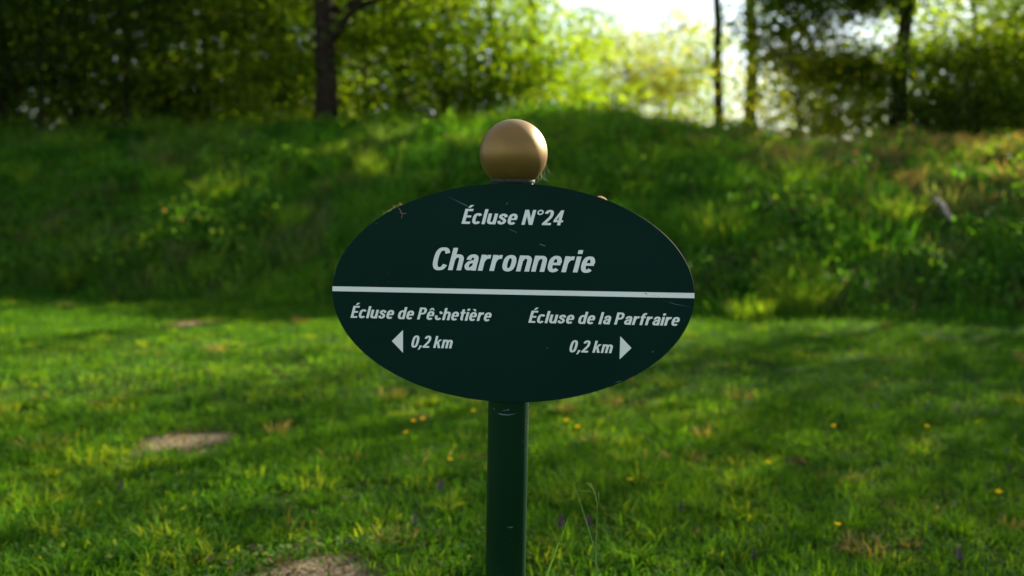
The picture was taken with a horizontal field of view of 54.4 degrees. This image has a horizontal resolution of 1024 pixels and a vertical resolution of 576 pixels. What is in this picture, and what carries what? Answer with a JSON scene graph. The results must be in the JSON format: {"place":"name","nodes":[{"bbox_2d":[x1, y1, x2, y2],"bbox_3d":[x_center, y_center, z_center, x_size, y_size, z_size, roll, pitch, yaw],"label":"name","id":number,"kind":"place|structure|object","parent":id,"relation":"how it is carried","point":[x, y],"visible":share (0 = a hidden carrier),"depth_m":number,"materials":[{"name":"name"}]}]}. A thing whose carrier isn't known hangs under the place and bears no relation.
{"place":"outdoors","nodes":[
{"label":"outdoors","id":0,"kind":"place"},
{"bbox_2d":[0,119,1023,575],"bbox_3d":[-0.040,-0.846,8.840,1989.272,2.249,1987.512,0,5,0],"label":"ground","id":1,"kind":"structure","parent":0,"point":[210,439],"depth_m":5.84,"materials":[{"name":"green plant"}]},
{"bbox_2d":[0,0,123,122],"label":"shrub","id":2,"kind":"object","parent":1,"relation":"on","point":[30,37],"visible":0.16,"depth_m":15.57,"materials":[{"name":"green plant"}]},
{"bbox_2d":[0,0,197,133],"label":"shrub","id":3,"kind":"object","parent":1,"relation":"on","point":[39,45],"visible":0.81,"depth_m":14.39,"materials":[{"name":"green plant"}]},
{"bbox_2d":[0,0,209,131],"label":"shrub","id":4,"kind":"object","parent":1,"relation":"on","point":[3,99],"visible":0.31,"depth_m":15.46,"materials":[{"name":"green plant"}]},
{"bbox_2d":[12,0,221,129],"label":"shrub","id":5,"kind":"object","parent":1,"relation":"on","point":[86,105],"visible":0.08,"depth_m":19.58,"materials":[{"name":"green plant"}]},
{"bbox_2d":[8,0,238,126],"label":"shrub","id":6,"kind":"object","parent":1,"relation":"on","point":[62,94],"visible":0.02,"depth_m":24.01,"materials":[{"name":"green plant"}]},
{"bbox_2d":[0,0,289,130],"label":"shrub","id":7,"kind":"object","parent":1,"relation":"on","point":[127,89],"visible":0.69,"depth_m":14.72,"materials":[{"name":"green plant"}]},
{"bbox_2d":[63,0,314,127],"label":"shrub","id":8,"kind":"object","parent":1,"relation":"on","point":[208,5],"visible":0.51,"depth_m":14.96,"materials":[{"name":"green plant"}]},
{"bbox_2d":[27,0,350,128],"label":"shrub","id":9,"kind":"object","parent":1,"relation":"on","point":[186,36],"visible":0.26,"depth_m":15.70,"materials":[{"name":"green plant"}]},
{"bbox_2d":[68,21,312,126],"bbox_3d":[-4.999,-3.288,16.514,4.544,1.982,4.263,0,5,0],"label":"bush","id":10,"kind":"object","parent":1,"relation":"on","point":[177,112],"visible":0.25,"depth_m":16.00,"materials":[{"name":"green plant"}]},
{"bbox_2d":[182,171,243,205],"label":"grass tuft","id":11,"kind":"object","parent":1,"relation":"on","point":[211,192],"visible":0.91,"depth_m":11.41,"materials":[{"name":"green plant"}]},
{"bbox_2d":[102,0,386,118],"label":"leafy tree","id":12,"kind":"object","parent":1,"relation":"on","point":[194,9],"visible":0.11,"depth_m":18.07,"materials":[{"name":"green plant"}]},
{"bbox_2d":[131,0,400,127],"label":"shrub","id":13,"kind":"object","parent":1,"relation":"on","point":[285,83],"visible":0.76,"depth_m":14.81,"materials":[{"name":"green plant"}]},
{"bbox_2d":[219,0,461,126],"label":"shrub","id":14,"kind":"object","parent":1,"relation":"on","point":[382,75],"visible":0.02,"depth_m":24.62,"materials":[{"name":"green plant"}]},
{"bbox_2d":[240,0,491,125],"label":"shrub","id":15,"kind":"object","parent":1,"relation":"on","point":[357,43],"visible":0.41,"depth_m":15.37,"materials":[{"name":"green plant"}]},
{"bbox_2d":[226,0,513,127],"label":"oak tree","id":16,"kind":"object","parent":1,"relation":"on","point":[326,90],"visible":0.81,"depth_m":14.27,"materials":[{"name":"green plant"}]},
{"bbox_2d":[349,145,395,188],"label":"grass tuft","id":17,"kind":"object","parent":1,"relation":"on","point":[368,169],"visible":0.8,"depth_m":11.36,"materials":[{"name":"green plant"}]},
{"bbox_2d":[348,122,413,149],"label":"grass tuft","id":18,"kind":"object","parent":1,"relation":"on","point":[376,133],"visible":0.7,"depth_m":12.45,"materials":[{"name":"green plant"}]},
{"bbox_2d":[298,0,517,120],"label":"leafy tree","id":19,"kind":"object","parent":1,"relation":"on","point":[392,69],"visible":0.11,"depth_m":18.19,"materials":[{"name":"green plant"}]},
{"bbox_2d":[412,514,417,528],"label":"purple flower","id":20,"kind":"object","parent":1,"relation":"on","point":[413,519],"visible":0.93,"depth_m":3.02,"materials":[{"name":"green plant"}]},
{"bbox_2d":[437,479,442,495],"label":"purple flower","id":21,"kind":"object","parent":1,"relation":"on","point":[440,486],"visible":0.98,"depth_m":3.34,"materials":[{"name":"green plant"}]},
{"bbox_2d":[324,0,593,122],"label":"shrub","id":22,"kind":"object","parent":1,"relation":"on","point":[442,60],"visible":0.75,"depth_m":14.95,"materials":[{"name":"green plant"}]},
{"bbox_2d":[452,131,482,151],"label":"grass tuft","id":23,"kind":"object","parent":1,"relation":"on","point":[470,139],"visible":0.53,"depth_m":12.18,"materials":[{"name":"green plant"}]},
{"bbox_2d":[369,0,636,115],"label":"leafy tree","id":24,"kind":"object","parent":1,"relation":"on","point":[537,20],"visible":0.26,"depth_m":16.46,"materials":[{"name":"green plant"}]},
{"bbox_2d":[0,94,1023,324],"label":"bank grass","id":25,"kind":"structure","parent":1,"relation":"on","point":[783,156],"depth_m":10.85,"materials":[{"name":"green plant"}]},
{"bbox_2d":[0,318,1023,575],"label":"lawn clover","id":26,"kind":"object","parent":1,"relation":"on","point":[342,538],"visible":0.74,"depth_m":3.87,"materials":[{"name":"green plant"}]},
{"bbox_2d":[332,119,694,575],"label":"lock sign","id":27,"kind":"object","parent":1,"relation":"on","point":[510,292],"visible":1,"depth_m":1.65,"materials":[{"name":"metal"}]},
{"bbox_2d":[380,0,651,118],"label":"shrub","id":28,"kind":"object","parent":1,"relation":"on","point":[558,70],"visible":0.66,"depth_m":15.51,"materials":[{"name":"green plant"}]},
{"bbox_2d":[14,0,1023,127],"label":"wood","id":29,"kind":"object","parent":1,"relation":"on","point":[927,13],"visible":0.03,"depth_m":30.85,"materials":[{"name":"green plant"}]},
{"bbox_2d":[444,0,624,107],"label":"birch tree","id":30,"kind":"object","parent":1,"relation":"on","point":[535,12],"visible":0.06,"depth_m":20.05,"materials":[{"name":"green plant"}]},
{"bbox_2d":[545,516,568,575],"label":"broad grass","id":31,"kind":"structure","parent":1,"relation":"on","point":[551,560],"depth_m":1.81,"materials":[{"name":"green plant"}]},
{"bbox_2d":[557,514,564,533],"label":"purple flower","id":32,"kind":"object","parent":1,"relation":"on","point":[559,523],"visible":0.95,"depth_m":2.97,"materials":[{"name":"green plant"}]},
{"bbox_2d":[573,482,597,575],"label":"grass stalk","id":33,"kind":"object","parent":1,"relation":"on","point":[589,534],"depth_m":1.90,"materials":[{"name":"green plant"}]},
{"bbox_2d":[579,482,598,575],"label":"grass stalk","id":34,"kind":"object","parent":1,"relation":"on","point":[596,524],"depth_m":1.88,"materials":[{"name":"green plant"}]},
{"bbox_2d":[586,515,591,530],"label":"purple flower","id":35,"kind":"object","parent":1,"relation":"on","point":[589,523],"visible":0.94,"depth_m":3.00,"materials":[{"name":"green plant"}]},
{"bbox_2d":[508,0,683,118],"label":"shrub","id":36,"kind":"object","parent":1,"relation":"on","point":[605,63],"visible":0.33,"depth_m":18.43,"materials":[{"name":"green plant"}]},
{"bbox_2d":[542,4,701,118],"bbox_3d":[2.141,-4.574,23.810,4.642,4.299,4.547,0,5,0],"label":"sapling","id":37,"kind":"object","parent":1,"relation":"on","point":[616,28],"visible":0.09,"depth_m":23.32,"materials":[{"name":"green plant"}]},
{"bbox_2d":[559,21,739,124],"bbox_3d":[2.586,-3.951,20.684,4.358,3.329,4.482,0,5,0],"label":"shrub","id":38,"kind":"object","parent":1,"relation":"on","point":[625,73],"visible":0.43,"depth_m":20.35,"materials":[{"name":"green plant"}]},
{"bbox_2d":[598,0,745,124],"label":"sapling","id":39,"kind":"object","parent":1,"relation":"on","point":[680,19],"visible":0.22,"depth_m":24.16,"materials":[{"name":"green plant"}]},
{"bbox_2d":[614,20,784,126],"bbox_3d":[4.051,-3.948,21.573,4.056,3.459,4.062,3,6,31],"label":"shrub","id":40,"kind":"object","parent":1,"relation":"on","point":[698,72],"visible":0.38,"depth_m":21.26,"materials":[{"name":"green plant"}]},
{"bbox_2d":[684,132,720,156],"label":"grass tuft","id":41,"kind":"object","parent":1,"relation":"on","point":[700,145],"visible":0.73,"depth_m":11.83,"materials":[{"name":"green plant"}]},
{"bbox_2d":[713,0,723,128],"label":"slim tree","id":42,"kind":"object","parent":1,"relation":"on","point":[719,104],"visible":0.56,"depth_m":16.70,"materials":[{"name":"brown plant"}]},
{"bbox_2d":[682,199,759,245],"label":"grass tuft","id":43,"kind":"object","parent":1,"relation":"on","point":[730,219],"visible":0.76,"depth_m":9.82,"materials":[{"name":"green plant"}]},
{"bbox_2d":[724,293,778,321],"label":"grass tuft","id":44,"kind":"object","parent":1,"relation":"on","point":[759,313],"visible":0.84,"depth_m":8.26,"materials":[{"name":"green plant"}]},
{"bbox_2d":[743,0,760,133],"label":"slim tree","id":45,"kind":"object","parent":1,"relation":"on","point":[753,103],"visible":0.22,"depth_m":17.15,"materials":[{"name":"brown plant"}]},
{"bbox_2d":[752,548,757,564],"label":"purple flower","id":46,"kind":"object","parent":1,"relation":"on","point":[754,554],"visible":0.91,"depth_m":2.78,"materials":[{"name":"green plant"}]},
{"bbox_2d":[686,51,850,139],"bbox_3d":[5.491,-3.626,21.117,4.204,3.116,4.874,0,5,0],"label":"shrub","id":47,"kind":"object","parent":1,"relation":"on","point":[763,99],"visible":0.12,"depth_m":20.90,"materials":[{"name":"green plant"}]},
{"bbox_2d":[744,254,840,316],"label":"grass tuft","id":48,"kind":"object","parent":1,"relation":"on","point":[803,307],"visible":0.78,"depth_m":8.66,"materials":[{"name":"green plant"}]},
{"bbox_2d":[684,8,922,142],"bbox_3d":[4.469,-3.095,15.458,3.403,2.445,4.004,5,7,44],"label":"bush","id":49,"kind":"object","parent":1,"relation":"on","point":[797,56],"visible":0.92,"depth_m":15.08,"materials":[{"name":"green plant"}]},
{"bbox_2d":[736,38,919,138],"bbox_3d":[6.202,-3.336,19.143,3.643,2.870,3.727,-1,5,-12],"label":"shrub","id":50,"kind":"object","parent":1,"relation":"on","point":[793,119],"visible":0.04,"depth_m":19.16,"materials":[{"name":"green plant"}]},
{"bbox_2d":[679,0,982,135],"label":"dark tree","id":51,"kind":"object","parent":1,"relation":"on","point":[817,10],"visible":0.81,"depth_m":15.27,"materials":[{"name":"green plant"}]},
{"bbox_2d":[832,522,843,549],"bbox_3d":[0.949,0.728,2.913,0.050,0.085,0.044,10,-2,-37],"label":"buttercup","id":52,"kind":"object","parent":1,"relation":"on","point":[838,523],"visible":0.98,"depth_m":2.91,"materials":[{"name":"yellow plant"}]},
{"bbox_2d":[771,51,927,141],"bbox_3d":[6.004,-2.984,16.978,3.340,2.219,3.446,3,6,29],"label":"bush","id":53,"kind":"object","parent":1,"relation":"on","point":[861,122],"visible":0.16,"depth_m":16.84,"materials":[{"name":"green plant"}]},
{"bbox_2d":[854,137,927,165],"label":"grass tuft","id":54,"kind":"object","parent":1,"relation":"on","point":[912,154],"visible":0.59,"depth_m":11.57,"materials":[{"name":"green plant"}]},
{"bbox_2d":[775,0,1023,138],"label":"leafy tree","id":55,"kind":"object","parent":1,"relation":"on","point":[975,28],"visible":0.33,"depth_m":15.73,"materials":[{"name":"green plant"}]},
{"bbox_2d":[871,191,931,230],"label":"grass tuft","id":56,"kind":"object","parent":1,"relation":"on","point":[906,210],"visible":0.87,"depth_m":9.81,"materials":[{"name":"green plant"}]},
{"bbox_2d":[812,22,1023,141],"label":"shrub","id":57,"kind":"object","parent":1,"relation":"on","point":[949,54],"visible":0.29,"depth_m":15.55,"materials":[{"name":"green plant"}]},
{"bbox_2d":[837,17,1002,137],"bbox_3d":[7.340,-3.497,18.433,4.290,3.216,4.037,-3,6,-34],"label":"shrub","id":58,"kind":"object","parent":1,"relation":"on","point":[889,39],"visible":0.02,"depth_m":18.04,"materials":[{"name":"green plant"}]},
{"bbox_2d":[849,46,1023,145],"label":"bush","id":59,"kind":"object","parent":1,"relation":"on","point":[937,127],"visible":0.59,"depth_m":14.88,"materials":[{"name":"green plant"}]},
{"bbox_2d":[933,196,953,222],"bbox_3d":[4.264,-0.778,9.808,0.080,0.259,0.382,0,5,-4],"label":"stick","id":60,"kind":"object","parent":1,"relation":"on","point":[944,209],"visible":0.94,"depth_m":9.79,"materials":[{"name":"grey wood"}]},
{"bbox_2d":[879,0,1023,127],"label":"leafy tree","id":61,"kind":"object","parent":1,"relation":"on","point":[1005,17],"visible":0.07,"depth_m":16.82,"materials":[{"name":"green plant"}]},
{"bbox_2d":[955,546,964,568],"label":"purple flower","id":62,"kind":"object","parent":1,"relation":"on","point":[959,555],"visible":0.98,"depth_m":2.76,"materials":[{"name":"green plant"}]},
{"bbox_2d":[910,6,1023,133],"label":"shrub","id":63,"kind":"object","parent":1,"relation":"on","point":[971,34],"visible":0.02,"depth_m":18.36,"materials":[{"name":"green plant"}]},
{"bbox_2d":[941,7,1023,135],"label":"shrub","id":64,"kind":"object","parent":1,"relation":"on","point":[1005,30],"visible":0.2,"depth_m":16.03,"materials":[{"name":"green plant"}]},
{"bbox_2d":[960,134,1023,167],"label":"grass tuft","id":65,"kind":"object","parent":1,"relation":"on","point":[968,158],"visible":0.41,"depth_m":11.26,"materials":[{"name":"green plant"}]},
{"bbox_2d":[992,489,1003,508],"bbox_3d":[1.622,0.711,3.322,0.044,0.082,0.043,2,6,26],"label":"buttercup","id":66,"kind":"object","parent":1,"relation":"on","point":[998,491],"visible":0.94,"depth_m":3.32,"materials":[{"name":"yellow plant"}]},
{"bbox_2d":[29,0,1023,140],"label":"sky","id":67,"kind":"structure","parent":0,"point":[633,4],"materials":[{"name":"white"}]}
]}

